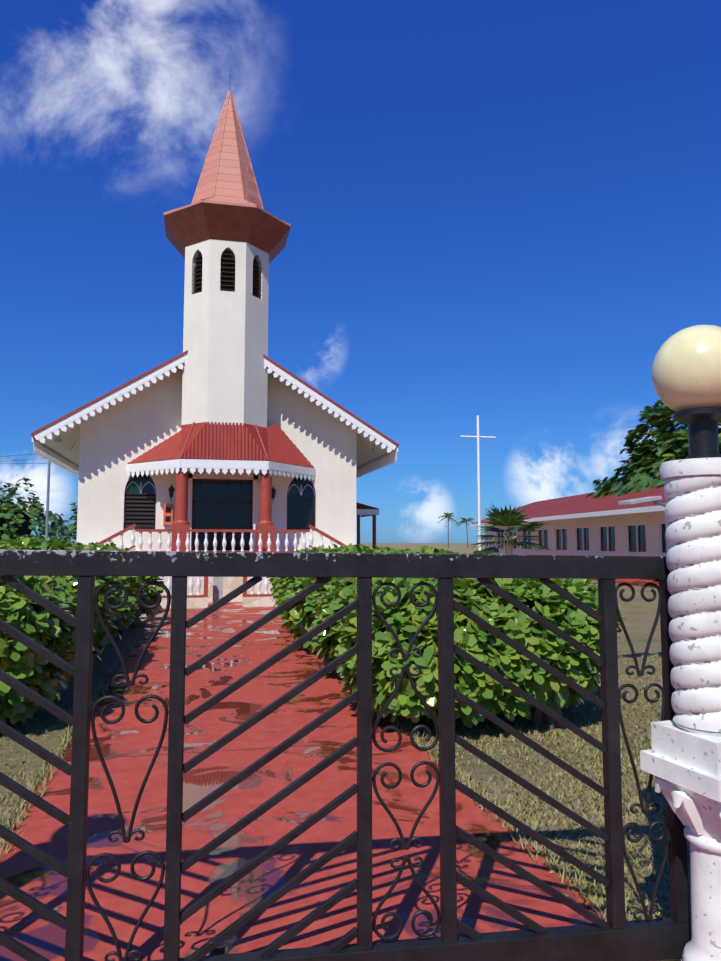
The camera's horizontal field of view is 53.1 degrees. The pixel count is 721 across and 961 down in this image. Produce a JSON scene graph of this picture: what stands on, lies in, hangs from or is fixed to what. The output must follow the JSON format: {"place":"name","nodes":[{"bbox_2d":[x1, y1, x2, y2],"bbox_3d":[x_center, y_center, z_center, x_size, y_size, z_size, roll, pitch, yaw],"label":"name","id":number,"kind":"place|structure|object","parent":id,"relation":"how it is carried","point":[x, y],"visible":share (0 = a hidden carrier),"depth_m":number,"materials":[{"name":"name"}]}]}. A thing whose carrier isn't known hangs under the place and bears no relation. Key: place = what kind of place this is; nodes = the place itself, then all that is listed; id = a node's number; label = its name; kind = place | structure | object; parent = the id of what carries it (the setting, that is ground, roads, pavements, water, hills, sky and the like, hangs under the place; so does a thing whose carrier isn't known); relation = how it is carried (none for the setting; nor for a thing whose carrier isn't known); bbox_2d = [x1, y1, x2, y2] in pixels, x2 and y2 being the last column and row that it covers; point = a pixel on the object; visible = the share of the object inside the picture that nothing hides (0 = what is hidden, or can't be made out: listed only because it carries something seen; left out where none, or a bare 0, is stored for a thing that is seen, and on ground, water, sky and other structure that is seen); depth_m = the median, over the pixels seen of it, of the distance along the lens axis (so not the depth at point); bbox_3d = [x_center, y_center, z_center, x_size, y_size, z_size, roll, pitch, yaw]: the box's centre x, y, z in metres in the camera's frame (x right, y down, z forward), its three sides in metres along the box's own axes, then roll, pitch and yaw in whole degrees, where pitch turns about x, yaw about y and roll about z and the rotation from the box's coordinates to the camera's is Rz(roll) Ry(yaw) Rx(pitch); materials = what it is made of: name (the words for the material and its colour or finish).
{"place":"outdoors","nodes":[
{"label":"outdoors","id":0,"kind":"place"},
{"bbox_2d":[0,602,603,960],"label":"path","id":1,"kind":"structure","parent":0,"point":[124,897],"depth_m":4.01,"materials":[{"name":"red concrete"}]},
{"bbox_2d":[0,543,691,960],"bbox_3d":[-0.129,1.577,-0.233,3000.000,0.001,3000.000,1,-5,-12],"label":"ground","id":2,"kind":"structure","parent":0,"point":[638,611],"depth_m":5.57,"materials":[{"name":"green plant"}]},
{"bbox_2d":[0,478,68,541],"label":"tree","id":3,"kind":"object","parent":2,"relation":"on","point":[15,520],"visible":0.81,"depth_m":56.07,"materials":[{"name":"green plant"}]},
{"bbox_2d":[0,443,74,539],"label":"utility pole","id":4,"kind":"object","parent":2,"relation":"on","point":[47,504],"visible":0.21,"depth_m":42.01,"materials":[{"name":"black metal"}]},
{"bbox_2d":[0,543,76,724],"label":"hedge bush","id":5,"kind":"object","parent":2,"relation":"on","point":[24,664],"visible":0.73,"depth_m":6.02,"materials":[{"name":"green plant"}]},
{"bbox_2d":[0,534,122,664],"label":"hedge bush","id":6,"kind":"object","parent":2,"relation":"on","point":[101,640],"visible":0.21,"depth_m":8.64,"materials":[{"name":"green plant"}]},
{"bbox_2d":[56,502,77,543],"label":"tree","id":7,"kind":"object","parent":2,"relation":"on","point":[70,532],"visible":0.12,"depth_m":64.73,"materials":[{"name":"green plant"}]},
{"bbox_2d":[72,542,128,550],"bbox_3d":[-5.983,2.125,15.507,2.933,1.618,3.187,1,-5,-12],"label":"hedge bush","id":8,"kind":"object","parent":2,"relation":"on","point":[110,547],"visible":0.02,"depth_m":15.83,"materials":[{"name":"green plant"}]},
{"bbox_2d":[68,543,146,644],"bbox_3d":[-4.889,1.791,11.461,2.799,1.590,3.234,1,-5,-12],"label":"hedge bush","id":9,"kind":"object","parent":2,"relation":"on","point":[132,584],"visible":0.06,"depth_m":11.15,"materials":[{"name":"green plant"}]},
{"bbox_2d":[100,549,163,627],"bbox_3d":[-5.204,1.998,13.447,2.984,1.524,3.043,1,-5,-12],"label":"hedge bush","id":10,"kind":"object","parent":2,"relation":"on","point":[149,596],"depth_m":13.54,"materials":[{"name":"green plant"}]},
{"bbox_2d":[30,76,398,550],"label":"church","id":11,"kind":"structure","parent":2,"relation":"on","point":[222,421],"depth_m":21.26,"materials":[{"name":"paint"}]},
{"bbox_2d":[97,522,346,608],"bbox_3d":[-3.727,2.204,19.671,9.540,2.150,4.010,1,-5,-12],"label":"balustrade","id":12,"kind":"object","parent":2,"relation":"on","point":[202,592],"depth_m":19.10,"materials":[{"name":"white paint"}]},
{"bbox_2d":[13,679,568,936],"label":"leaf litter","id":13,"kind":"object","parent":2,"relation":"on","point":[56,907],"visible":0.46,"depth_m":3.48,"materials":[{"name":"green plant"}]},
{"bbox_2d":[266,545,345,615],"bbox_3d":[-0.585,2.145,15.365,2.853,1.552,3.047,1,-5,-12],"label":"hedge bush","id":14,"kind":"object","parent":2,"relation":"on","point":[274,581],"visible":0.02,"depth_m":15.02,"materials":[{"name":"green plant"}]},
{"bbox_2d":[273,544,373,629],"bbox_3d":[-0.174,1.965,13.336,2.861,1.589,2.961,1,-5,-12],"label":"hedge bush","id":15,"kind":"object","parent":2,"relation":"on","point":[281,588],"depth_m":12.87,"materials":[{"name":"green plant"}]},
{"bbox_2d":[279,543,382,652],"bbox_3d":[0.085,1.778,11.272,2.797,1.588,3.046,1,-5,-12],"label":"hedge bush","id":16,"kind":"object","parent":2,"relation":"on","point":[301,615],"visible":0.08,"depth_m":10.23,"materials":[{"name":"green plant"}]},
{"bbox_2d":[309,545,458,677],"bbox_3d":[0.736,1.614,9.211,2.988,1.567,3.056,1,-5,-12],"label":"hedge bush","id":17,"kind":"object","parent":2,"relation":"on","point":[337,596],"visible":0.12,"depth_m":8.33,"materials":[{"name":"green plant"}]},
{"bbox_2d":[438,513,459,547],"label":"coconut palm","id":18,"kind":"object","parent":2,"relation":"on","point":[448,515],"visible":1,"depth_m":225.18,"materials":[{"name":"green plant"}]},
{"bbox_2d":[455,518,473,546],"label":"coconut palm","id":19,"kind":"object","parent":2,"relation":"on","point":[465,520],"visible":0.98,"depth_m":233.94,"materials":[{"name":"green plant"}]},
{"bbox_2d":[460,415,495,550],"bbox_3d":[6.096,0.693,37.158,1.900,8.150,0.600,1,-5,-12],"label":"white cross","id":20,"kind":"object","parent":2,"relation":"on","point":[478,436],"visible":0.56,"depth_m":37.19,"materials":[{"name":"paint"}]},
{"bbox_2d":[334,550,625,728],"bbox_3d":[1.049,1.456,7.139,2.837,1.527,2.992,1,-5,-12],"label":"hedge bush","id":21,"kind":"object","parent":2,"relation":"on","point":[404,617],"visible":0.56,"depth_m":5.91,"materials":[{"name":"green plant"}]},
{"bbox_2d":[469,503,549,554],"bbox_3d":[6.584,2.611,31.838,3.808,3.429,3.885,1,-5,-12],"label":"fan palm","id":22,"kind":"object","parent":2,"relation":"on","point":[507,517],"visible":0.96,"depth_m":31.39,"materials":[{"name":"green plant"}]},
{"bbox_2d":[469,486,666,587],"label":"parish hall","id":23,"kind":"structure","parent":2,"relation":"on","point":[591,525],"depth_m":33.81,"materials":[{"name":"paint"}]},
{"bbox_2d":[618,496,669,551],"bbox_3d":[3.465,1.256,8.590,0.805,2.148,0.200,3,-6,-27],"label":"solar street light","id":24,"kind":"object","parent":2,"relation":"on","point":[640,500],"visible":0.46,"depth_m":8.56,"materials":[{"name":"grey metal"}]},
{"bbox_2d":[586,399,720,497],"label":"breadfruit tree","id":25,"kind":"object","parent":2,"relation":"on","point":[646,460],"visible":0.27,"depth_m":37.33,"materials":[{"name":"green plant"}]},
{"bbox_2d":[0,0,720,542],"label":"sky","id":26,"kind":"structure","parent":0,"point":[502,212],"materials":[{"name":"blue"}]},
{"bbox_2d":[657,958,681,960],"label":"gate track","id":27,"kind":"structure","parent":0,"point":[670,959],"depth_m":2.73,"materials":[{"name":"black metal"}]},
{"bbox_2d":[640,325,720,960],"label":"gate post","id":28,"kind":"object","parent":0,"point":[680,760],"visible":1,"depth_m":2.60,"materials":[{"name":"white concrete"}]},
{"label":"pavement","id":29,"kind":"structure","parent":0,"visible":0},
{"bbox_2d":[0,549,690,960],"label":"gate","id":30,"kind":"structure","parent":29,"relation":"on","point":[620,937],"depth_m":2.62,"materials":[{"name":"metal"}]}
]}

